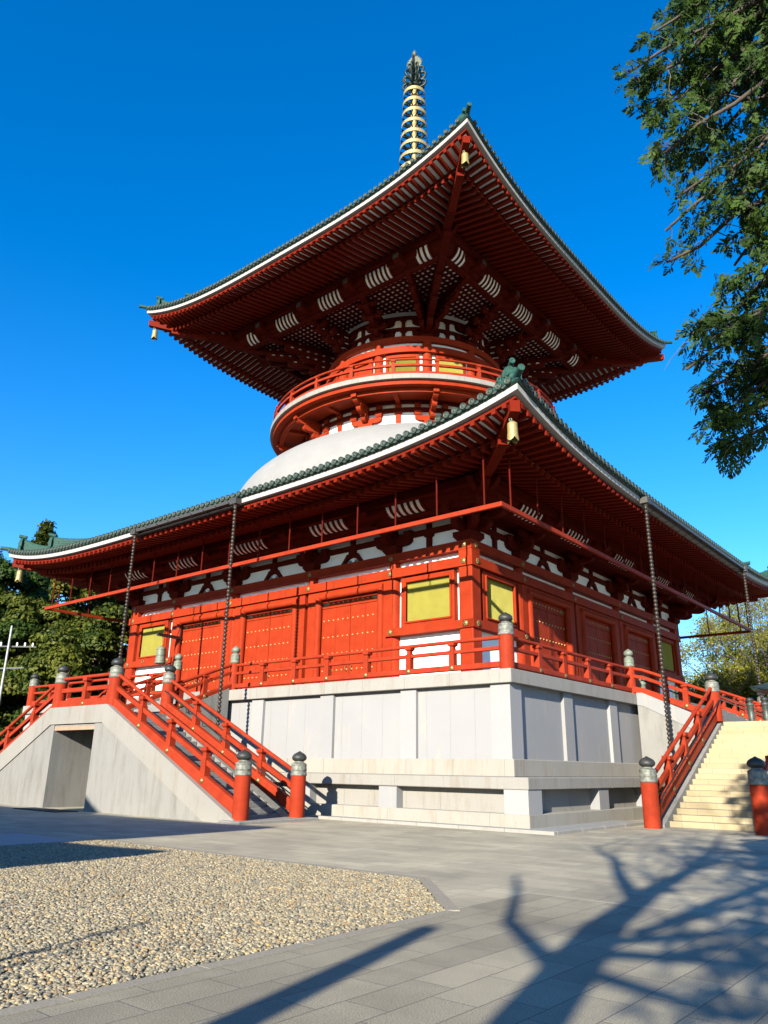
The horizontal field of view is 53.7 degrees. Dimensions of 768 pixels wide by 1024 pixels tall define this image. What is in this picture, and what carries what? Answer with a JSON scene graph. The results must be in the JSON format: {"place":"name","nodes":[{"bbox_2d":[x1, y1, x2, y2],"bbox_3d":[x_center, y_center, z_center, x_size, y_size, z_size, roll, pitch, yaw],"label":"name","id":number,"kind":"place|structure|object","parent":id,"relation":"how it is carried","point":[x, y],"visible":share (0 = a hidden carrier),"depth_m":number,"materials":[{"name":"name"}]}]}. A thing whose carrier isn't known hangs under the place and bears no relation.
{"place":"outdoors","nodes":[
{"label":"outdoors","id":0,"kind":"place"},
{"bbox_2d":[0,833,77,845],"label":"path","id":1,"kind":"structure","parent":0,"point":[14,839],"depth_m":16.73,"materials":[{"name":"stone"}]},
{"bbox_2d":[13,807,77,811],"bbox_3d":[-12.282,10.782,27.485,3.100,0.026,0.850,-14,-24,37],"label":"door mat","id":2,"kind":"object","parent":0,"point":[43,809],"depth_m":27.34,"materials":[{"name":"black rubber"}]},
{"bbox_2d":[0,893,767,1023],"bbox_3d":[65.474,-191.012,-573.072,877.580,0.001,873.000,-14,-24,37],"label":"paving","id":3,"kind":"structure","parent":0,"point":[528,958],"depth_m":6.15,"materials":[{"name":"stone"}]},
{"bbox_2d":[612,0,767,478],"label":"tree","id":4,"kind":"object","parent":3,"relation":"on","point":[741,67],"visible":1,"depth_m":7.76,"materials":[{"name":"green plant"}]},
{"bbox_2d":[0,804,767,922],"bbox_3d":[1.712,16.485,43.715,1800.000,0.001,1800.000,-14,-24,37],"label":"paving","id":5,"kind":"structure","parent":0,"point":[719,873],"depth_m":15.41,"materials":[{"name":"stone"}]},
{"bbox_2d":[0,699,12,750],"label":"evergreen bush","id":6,"kind":"object","parent":5,"relation":"on","point":[2,703],"visible":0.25,"depth_m":57.06,"materials":[{"name":"green plant"}]},
{"bbox_2d":[0,626,36,702],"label":"utility pole","id":7,"kind":"object","parent":5,"relation":"on","point":[8,646],"visible":1,"depth_m":53.32,"materials":[{"name":"metal"}]},
{"bbox_2d":[0,616,58,741],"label":"evergreen tree","id":8,"kind":"object","parent":5,"relation":"on","point":[24,632],"visible":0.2,"depth_m":57.34,"materials":[{"name":"green plant"}]},
{"bbox_2d":[18,519,58,603],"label":"conifer tree","id":9,"kind":"object","parent":5,"relation":"on","point":[45,529],"visible":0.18,"depth_m":88.58,"materials":[{"name":"green plant"}]},
{"bbox_2d":[0,551,79,716],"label":"evergreen tree","id":10,"kind":"object","parent":5,"relation":"on","point":[30,579],"visible":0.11,"depth_m":63.06,"materials":[{"name":"green plant"}]},
{"bbox_2d":[0,578,131,733],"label":"evergreen tree","id":11,"kind":"object","parent":5,"relation":"on","point":[83,643],"visible":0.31,"depth_m":56.61,"materials":[{"name":"green plant"}]},
{"bbox_2d":[76,665,124,696],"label":"evergreen bush","id":12,"kind":"object","parent":5,"relation":"on","point":[98,670],"visible":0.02,"depth_m":55.15,"materials":[{"name":"green plant"}]},
{"bbox_2d":[0,657,318,824],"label":"double staircase","id":13,"kind":"structure","parent":5,"relation":"on","point":[167,752],"depth_m":27.24,"materials":[{"name":"concrete"}]},
{"bbox_2d":[0,50,767,828],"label":"pagoda","id":14,"kind":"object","parent":5,"relation":"on","point":[414,324],"visible":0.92,"depth_m":37.08,"materials":[{"name":"wood"}]},
{"bbox_2d":[15,568,22,582],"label":"wind bell","id":15,"kind":"object","parent":14,"relation":"hanging from","point":[19,575],"visible":0.99,"depth_m":45.37,"materials":[{"name":"brown metal"}]},
{"bbox_2d":[26,653,182,705],"bbox_3d":[-14.897,8.856,39.477,13.987,1.930,0.534,-14,-24,37],"label":"balustrade","id":16,"kind":"object","parent":14,"relation":"on","point":[34,686],"visible":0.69,"depth_m":39.29,"materials":[{"name":"paint"}]},
{"bbox_2d":[136,620,171,660],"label":"window","id":17,"kind":"structure","parent":14,"relation":"in","point":[148,640],"depth_m":43.64,"materials":[{"name":"paint"}]},
{"bbox_2d":[151,328,157,340],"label":"wind bell","id":18,"kind":"object","parent":14,"relation":"hanging from","point":[154,333],"visible":1,"depth_m":51.40,"materials":[{"name":"brown metal"}]},
{"bbox_2d":[157,625,181,643],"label":"bell bracket","id":19,"kind":"object","parent":14,"relation":"attached to","point":[179,638],"visible":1,"depth_m":41.46,"materials":[{"name":"metal"}]},
{"bbox_2d":[142,636,165,663],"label":"hanging bell","id":20,"kind":"object","parent":19,"relation":"hanging from","point":[160,654],"visible":1,"depth_m":40.38,"materials":[{"name":"metal"}]},
{"bbox_2d":[130,497,241,536],"bbox_3d":[-9.197,0.371,34.856,7.860,0.400,0.606,-14,-24,37],"label":"gutter","id":21,"kind":"object","parent":14,"relation":"attached to","point":[235,501],"visible":0.99,"depth_m":34.53,"materials":[{"name":"metal"}]},
{"bbox_2d":[119,537,136,657],"bbox_3d":[-12.190,4.999,35.720,0.240,8.335,0.240,-14,-24,37],"label":"rain chain","id":22,"kind":"object","parent":21,"relation":"hanging from","point":[127,598],"visible":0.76,"depth_m":35.97,"materials":[{"name":"black metal"}]},
{"bbox_2d":[214,506,236,732],"bbox_3d":[-6.423,4.109,31.037,0.240,9.490,0.240,-14,-24,37],"label":"rain chain","id":23,"kind":"object","parent":21,"relation":"hanging from","point":[223,655],"visible":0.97,"depth_m":30.95,"materials":[{"name":"black metal"}]},
{"bbox_2d":[168,608,232,692],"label":"door","id":24,"kind":"structure","parent":14,"relation":"in","point":[200,647],"depth_m":40.65,"materials":[{"name":"paint"}]},
{"bbox_2d":[232,595,307,688],"bbox_3d":[-5.667,6.614,37.394,5.120,4.455,0.630,-14,-24,37],"label":"door","id":25,"kind":"structure","parent":14,"relation":"in","point":[274,629],"depth_m":37.40,"materials":[{"name":"paint"}]},
{"bbox_2d":[305,579,392,683],"bbox_3d":[-1.521,5.582,34.166,5.120,4.455,0.630,-14,-24,37],"label":"door","id":26,"kind":"structure","parent":14,"relation":"in","point":[353,618],"depth_m":34.23,"materials":[{"name":"paint"}]},
{"bbox_2d":[344,359,373,378],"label":"door","id":27,"kind":"structure","parent":14,"relation":"in","point":[372,364],"depth_m":47.25,"materials":[{"name":"paint"}]},
{"bbox_2d":[229,612,514,689],"bbox_3d":[-1.219,5.452,28.825,13.987,1.930,0.534,-14,-24,37],"label":"balustrade","id":28,"kind":"object","parent":14,"relation":"on","point":[505,637],"visible":0.98,"depth_m":27.53,"materials":[{"name":"paint"}]},
{"bbox_2d":[44,452,750,638],"bbox_3d":[1.865,5.789,47.329,31.260,2.318,31.260,-14,-24,37],"label":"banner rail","id":29,"kind":"object","parent":14,"relation":"attached to","point":[484,507],"visible":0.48,"depth_m":33.66,"materials":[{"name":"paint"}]},
{"bbox_2d":[386,354,418,371],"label":"window","id":30,"kind":"structure","parent":14,"relation":"in","point":[400,355],"depth_m":46.30,"materials":[{"name":"paint"}]},
{"bbox_2d":[401,570,457,626],"bbox_3d":[1.895,3.683,31.853,2.760,2.135,0.420,-14,-24,37],"label":"window","id":31,"kind":"structure","parent":14,"relation":"in","point":[433,597],"depth_m":31.78,"materials":[{"name":"paint"}]},
{"bbox_2d":[435,355,465,373],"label":"window","id":32,"kind":"structure","parent":14,"relation":"in","point":[436,356],"depth_m":46.54,"materials":[{"name":"paint"}]},
{"bbox_2d":[461,150,468,167],"bbox_3d":[3.886,-17.064,36.411,0.403,1.154,0.403,-14,-24,37],"label":"wind bell","id":33,"kind":"object","parent":14,"relation":"hanging from","point":[465,159],"visible":1,"depth_m":36.27,"materials":[{"name":"brown metal"}]},
{"bbox_2d":[475,366,495,380],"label":"door","id":34,"kind":"structure","parent":14,"relation":"in","point":[482,375],"depth_m":48.18,"materials":[{"name":"paint"}]},
{"bbox_2d":[480,571,517,629],"bbox_3d":[4.807,3.814,32.117,0.420,2.135,2.760,-14,-24,37],"label":"window","id":35,"kind":"structure","parent":14,"relation":"in","point":[498,594],"depth_m":32.03,"materials":[{"name":"paint"}]},
{"bbox_2d":[507,417,518,443],"bbox_3d":[4.264,-2.856,25.208,0.403,1.154,0.403,-14,-24,37],"label":"wind bell","id":36,"kind":"object","parent":14,"relation":"hanging from","point":[512,430],"visible":0.98,"depth_m":25.04,"materials":[{"name":"brown metal"}]},
{"bbox_2d":[521,584,578,675],"bbox_3d":[7.568,5.991,34.992,0.630,4.455,5.120,-14,-24,37],"label":"door","id":37,"kind":"structure","parent":14,"relation":"in","point":[545,620],"depth_m":35.22,"materials":[{"name":"paint"}]},
{"bbox_2d":[514,637,635,693],"bbox_3d":[7.373,5.530,28.677,0.437,1.920,10.098,-14,-24,37],"label":"balustrade","id":38,"kind":"object","parent":14,"relation":"on","point":[563,661],"visible":0.97,"depth_m":28.33,"materials":[{"name":"paint"}]},
{"bbox_2d":[574,604,623,685],"bbox_3d":[10.957,7.362,38.905,0.630,4.455,5.120,-14,-24,37],"label":"door","id":39,"kind":"structure","parent":14,"relation":"in","point":[599,639],"depth_m":39.06,"materials":[{"name":"paint"}]},
{"bbox_2d":[619,620,660,693],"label":"door","id":40,"kind":"structure","parent":14,"relation":"in","point":[643,649],"depth_m":43.42,"materials":[{"name":"paint"}]},
{"bbox_2d":[655,635,676,674],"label":"window","id":41,"kind":"structure","parent":14,"relation":"in","point":[668,652],"depth_m":46.54,"materials":[{"name":"paint"}]},
{"bbox_2d":[639,496,747,573],"bbox_3d":[15.428,1.461,37.100,0.606,0.400,14.760,-14,-24,37],"label":"gutter","id":42,"kind":"object","parent":14,"relation":"attached to","point":[664,514],"visible":0.99,"depth_m":35.75,"materials":[{"name":"metal"}]},
{"bbox_2d":[644,506,673,751],"bbox_3d":[10.878,4.338,30.208,0.240,9.985,0.240,-14,-24,37],"label":"rain chain","id":43,"kind":"object","parent":42,"relation":"hanging from","point":[662,671],"visible":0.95,"depth_m":30.05,"materials":[{"name":"black metal"}]},
{"bbox_2d":[742,574,763,718],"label":"rain chain","id":44,"kind":"object","parent":42,"relation":"hanging from","point":[752,631],"visible":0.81,"depth_m":41.15,"materials":[{"name":"black metal"}]},
{"bbox_2d":[706,681,764,716],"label":"balustrade","id":45,"kind":"object","parent":14,"relation":"on","point":[723,703],"visible":0.16,"depth_m":42.91,"materials":[{"name":"paint"}]},
{"bbox_2d":[308,815,643,834],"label":"kerb","id":46,"kind":"structure","parent":5,"relation":"on","point":[570,831],"depth_m":22.00,"materials":[{"name":"stone"}]},
{"bbox_2d":[325,815,635,830],"bbox_3d":[3.072,10.229,25.194,8.850,0.072,6.550,-14,-24,37],"label":"gravel strip","id":47,"kind":"object","parent":5,"relation":"on","point":[554,828],"visible":0.25,"depth_m":22.90,"materials":[{"name":"grey gravel"}]},
{"bbox_2d":[633,667,767,835],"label":"stone staircase","id":48,"kind":"structure","parent":5,"relation":"on","point":[711,771],"depth_m":26.12,"materials":[{"name":"stone"}]},
{"bbox_2d":[745,698,755,720],"bbox_3d":[14.692,7.945,30.404,0.320,1.010,0.320,-14,-24,37],"label":"bollard","id":49,"kind":"object","parent":48,"relation":"on","point":[750,709],"visible":0.78,"depth_m":30.34,"materials":[{"name":"grey metal"}]},
{"bbox_2d":[749,682,767,693],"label":"bronze lantern","id":50,"kind":"object","parent":48,"relation":"on","point":[762,688],"visible":1,"depth_m":33.50,"materials":[{"name":"metal"}]},
{"bbox_2d":[760,697,767,720],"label":"bollard","id":51,"kind":"object","parent":48,"relation":"on","point":[764,703],"visible":0.84,"depth_m":30.00,"materials":[{"name":"grey metal"}]},
{"bbox_2d":[682,646,764,709],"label":"spring tree","id":52,"kind":"object","parent":5,"relation":"on","point":[697,691],"visible":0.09,"depth_m":63.80,"materials":[{"name":"green plant"}]},
{"bbox_2d":[680,598,767,694],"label":"spring tree","id":53,"kind":"object","parent":5,"relation":"on","point":[727,650],"visible":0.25,"depth_m":68.68,"materials":[{"name":"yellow plant"}]},
{"bbox_2d":[686,570,767,696],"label":"spring tree","id":54,"kind":"object","parent":5,"relation":"on","point":[760,611],"visible":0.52,"depth_m":63.34,"materials":[{"name":"green plant"}]},
{"bbox_2d":[687,615,767,705],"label":"spring tree","id":55,"kind":"object","parent":5,"relation":"on","point":[722,680],"visible":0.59,"depth_m":61.12,"materials":[{"name":"green plant"}]},
{"bbox_2d":[737,696,767,710],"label":"evergreen bush","id":56,"kind":"object","parent":5,"relation":"on","point":[754,698],"visible":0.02,"depth_m":57.51,"materials":[{"name":"green plant"}]},
{"bbox_2d":[0,0,767,682],"label":"sky","id":57,"kind":"structure","parent":0,"point":[150,149],"materials":[{"name":"blue"}]},
{"bbox_2d":[638,679,645,688],"bbox_3d":[11.750,8.018,34.431,0.320,1.010,0.320,-14,-24,37],"label":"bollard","id":58,"kind":"object","parent":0,"point":[642,684],"visible":0.48,"depth_m":34.40,"materials":[{"name":"grey metal"}]},
{"bbox_2d":[672,686,678,699],"bbox_3d":[14.408,9.093,37.500,0.320,1.010,0.320,-14,-24,37],"label":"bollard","id":59,"kind":"object","parent":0,"point":[675,696],"visible":0.27,"depth_m":37.41,"materials":[{"name":"grey metal"}]},
{"label":"gravel bed","id":60,"kind":"structure","parent":0,"visible":0},
{"bbox_2d":[0,839,445,1008],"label":"gravel","id":61,"kind":"structure","parent":60,"relation":"on","point":[79,916],"depth_m":8.90,"materials":[{"name":"beige gravel"}]},
{"bbox_2d":[0,839,459,1018],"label":"kerb","id":62,"kind":"structure","parent":60,"relation":"on","point":[445,901],"depth_m":6.73,"materials":[{"name":"stone"}]}
]}

